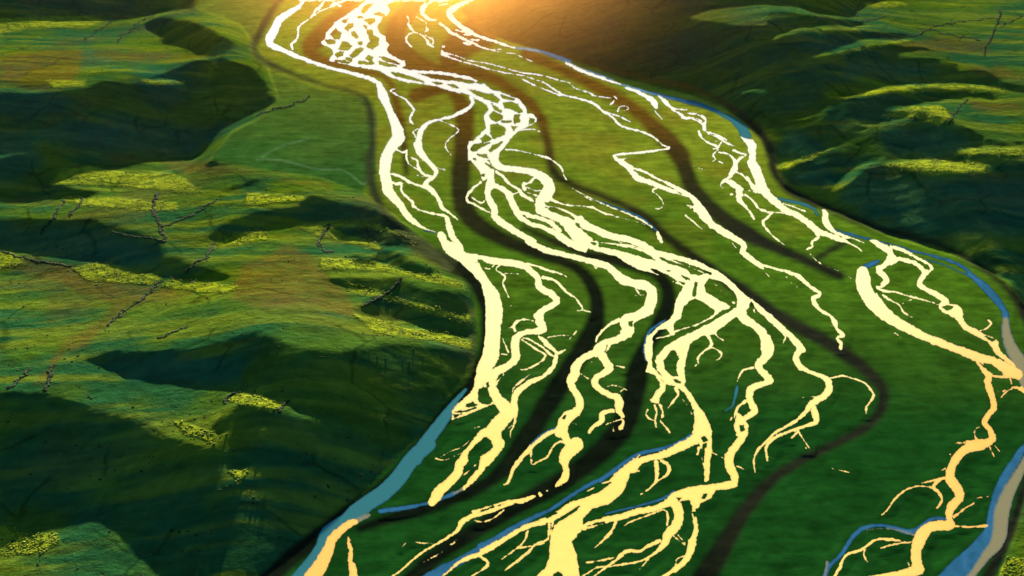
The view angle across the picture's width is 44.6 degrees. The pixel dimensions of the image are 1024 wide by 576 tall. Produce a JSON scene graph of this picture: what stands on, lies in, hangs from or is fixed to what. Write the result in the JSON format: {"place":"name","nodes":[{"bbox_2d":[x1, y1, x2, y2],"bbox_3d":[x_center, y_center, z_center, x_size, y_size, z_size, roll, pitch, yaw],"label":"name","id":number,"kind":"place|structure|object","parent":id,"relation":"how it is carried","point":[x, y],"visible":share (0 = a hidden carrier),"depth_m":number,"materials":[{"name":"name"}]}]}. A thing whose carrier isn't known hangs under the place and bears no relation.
{"place":"outdoors","nodes":[
{"label":"outdoors","id":0,"kind":"place"},
{"bbox_2d":[0,0,1023,575],"bbox_3d":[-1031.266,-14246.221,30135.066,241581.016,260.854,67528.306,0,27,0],"label":"ground","id":1,"kind":"structure","parent":0,"point":[792,506],"depth_m":2235.95,"materials":[{"name":"green plant"}]},
{"bbox_2d":[7,368,30,388],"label":"hedgerow","id":2,"kind":"object","parent":1,"relation":"on","point":[16,381],"visible":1,"depth_m":1905.64,"materials":[{"name":"grey stone"}]},
{"bbox_2d":[1,250,71,266],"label":"hedgerow","id":3,"kind":"object","parent":1,"relation":"on","point":[33,259],"visible":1,"depth_m":2424.43,"materials":[{"name":"grey stone"}]},
{"bbox_2d":[43,363,55,390],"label":"hedgerow","id":4,"kind":"object","parent":1,"relation":"on","point":[49,377],"visible":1,"depth_m":1907.89,"materials":[{"name":"grey stone"}]},
{"bbox_2d":[40,199,64,234],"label":"hedgerow","id":5,"kind":"object","parent":1,"relation":"on","point":[53,218],"visible":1,"depth_m":2556.90,"materials":[{"name":"grey plant"}]},
{"bbox_2d":[68,198,83,216],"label":"hedgerow","id":6,"kind":"object","parent":1,"relation":"on","point":[76,207],"visible":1,"depth_m":2601.90,"materials":[{"name":"grey plant"}]},
{"bbox_2d":[84,17,126,39],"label":"hedgerow","id":7,"kind":"object","parent":1,"relation":"on","point":[104,26],"visible":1,"depth_m":3930.96,"materials":[{"name":"grey plant"}]},
{"bbox_2d":[106,280,160,326],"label":"hedgerow","id":8,"kind":"object","parent":1,"relation":"on","point":[120,315],"visible":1,"depth_m":2163.00,"materials":[{"name":"grey stone"}]},
{"bbox_2d":[117,15,153,42],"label":"hedgerow","id":9,"kind":"object","parent":1,"relation":"on","point":[120,35],"visible":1,"depth_m":3885.83,"materials":[{"name":"grey plant"}]},
{"bbox_2d":[112,229,161,240],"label":"hedgerow","id":10,"kind":"object","parent":1,"relation":"on","point":[127,235],"visible":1,"depth_m":2413.53,"materials":[{"name":"grey stone"}]},
{"bbox_2d":[150,191,166,242],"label":"hedgerow","id":11,"kind":"object","parent":1,"relation":"on","point":[154,212],"visible":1,"depth_m":2487.27,"materials":[{"name":"grey stone"}]},
{"bbox_2d":[157,325,187,338],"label":"hedgerow","id":12,"kind":"object","parent":1,"relation":"on","point":[166,334],"visible":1,"depth_m":2006.45,"materials":[{"name":"grey stone"}]},
{"bbox_2d":[165,198,217,225],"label":"hedgerow","id":13,"kind":"object","parent":1,"relation":"on","point":[182,218],"visible":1,"depth_m":2486.93,"materials":[{"name":"grey plant"}]},
{"bbox_2d":[185,243,214,273],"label":"hedgerow","id":14,"kind":"object","parent":1,"relation":"on","point":[200,260],"visible":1,"depth_m":2289.21,"materials":[{"name":"grey stone"}]},
{"bbox_2d":[223,392,235,403],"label":"hedgerow","id":15,"kind":"object","parent":1,"relation":"on","point":[225,400],"visible":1,"depth_m":1811.53,"materials":[{"name":"grey plant"}]},
{"bbox_2d":[256,95,309,115],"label":"hedgerow","id":16,"kind":"object","parent":1,"relation":"on","point":[284,107],"visible":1,"depth_m":3080.38,"materials":[{"name":"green plant"}]},
{"bbox_2d":[277,399,289,412],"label":"hedgerow","id":17,"kind":"object","parent":1,"relation":"on","point":[282,406],"visible":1,"depth_m":1768.20,"materials":[{"name":"grey plant"}]},
{"bbox_2d":[316,223,334,252],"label":"hedgerow","id":18,"kind":"object","parent":1,"relation":"on","point":[321,237],"visible":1,"depth_m":2371.33,"materials":[{"name":"grey stone"}]},
{"bbox_2d":[361,277,401,306],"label":"hedgerow","id":19,"kind":"object","parent":1,"relation":"on","point":[386,293],"visible":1,"depth_m":2128.19,"materials":[{"name":"grey stone"}]},
{"bbox_2d":[1,1,1021,575],"bbox_3d":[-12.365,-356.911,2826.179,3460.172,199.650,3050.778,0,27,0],"label":"undergrowth","id":20,"kind":"object","parent":1,"relation":"on","point":[321,357],"visible":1,"depth_m":1868.44,"materials":[{"name":"green plant"}]},
{"bbox_2d":[0,1,1023,574],"bbox_3d":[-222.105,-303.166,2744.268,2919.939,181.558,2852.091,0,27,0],"label":"scrub","id":21,"kind":"object","parent":1,"relation":"on","point":[256,401],"visible":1,"depth_m":2239.51,"materials":[{"name":"green plant"}]},
{"bbox_2d":[855,4,884,21],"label":"hedgerow","id":22,"kind":"object","parent":1,"relation":"on","point":[865,20],"visible":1,"depth_m":3585.67,"materials":[{"name":"green plant"}]},
{"bbox_2d":[876,29,980,41],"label":"hedgerow","id":23,"kind":"object","parent":1,"relation":"on","point":[929,30],"visible":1,"depth_m":3492.90,"materials":[{"name":"grey plant"}]},
{"bbox_2d":[947,99,968,123],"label":"hedgerow","id":24,"kind":"object","parent":1,"relation":"on","point":[956,111],"visible":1,"depth_m":2896.46,"materials":[{"name":"grey plant"}]},
{"bbox_2d":[929,17,997,28],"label":"hedgerow","id":25,"kind":"object","parent":1,"relation":"on","point":[961,21],"visible":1,"depth_m":3674.84,"materials":[{"name":"grey plant"}]},
{"bbox_2d":[983,9,1001,56],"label":"hedgerow","id":26,"kind":"object","parent":1,"relation":"on","point":[993,32],"visible":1,"depth_m":3564.62,"materials":[{"name":"grey plant"}]},
{"bbox_2d":[998,15,1021,27],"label":"hedgerow","id":27,"kind":"object","parent":1,"relation":"on","point":[1012,20],"visible":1,"depth_m":3705.93,"materials":[{"name":"grey plant"}]},
{"bbox_2d":[265,0,1023,575],"bbox_3d":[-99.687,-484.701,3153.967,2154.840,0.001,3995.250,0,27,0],"label":"river","id":28,"kind":"structure","parent":0,"point":[979,552],"depth_m":2034.70,"materials":[{"name":"liquid"}]}
]}

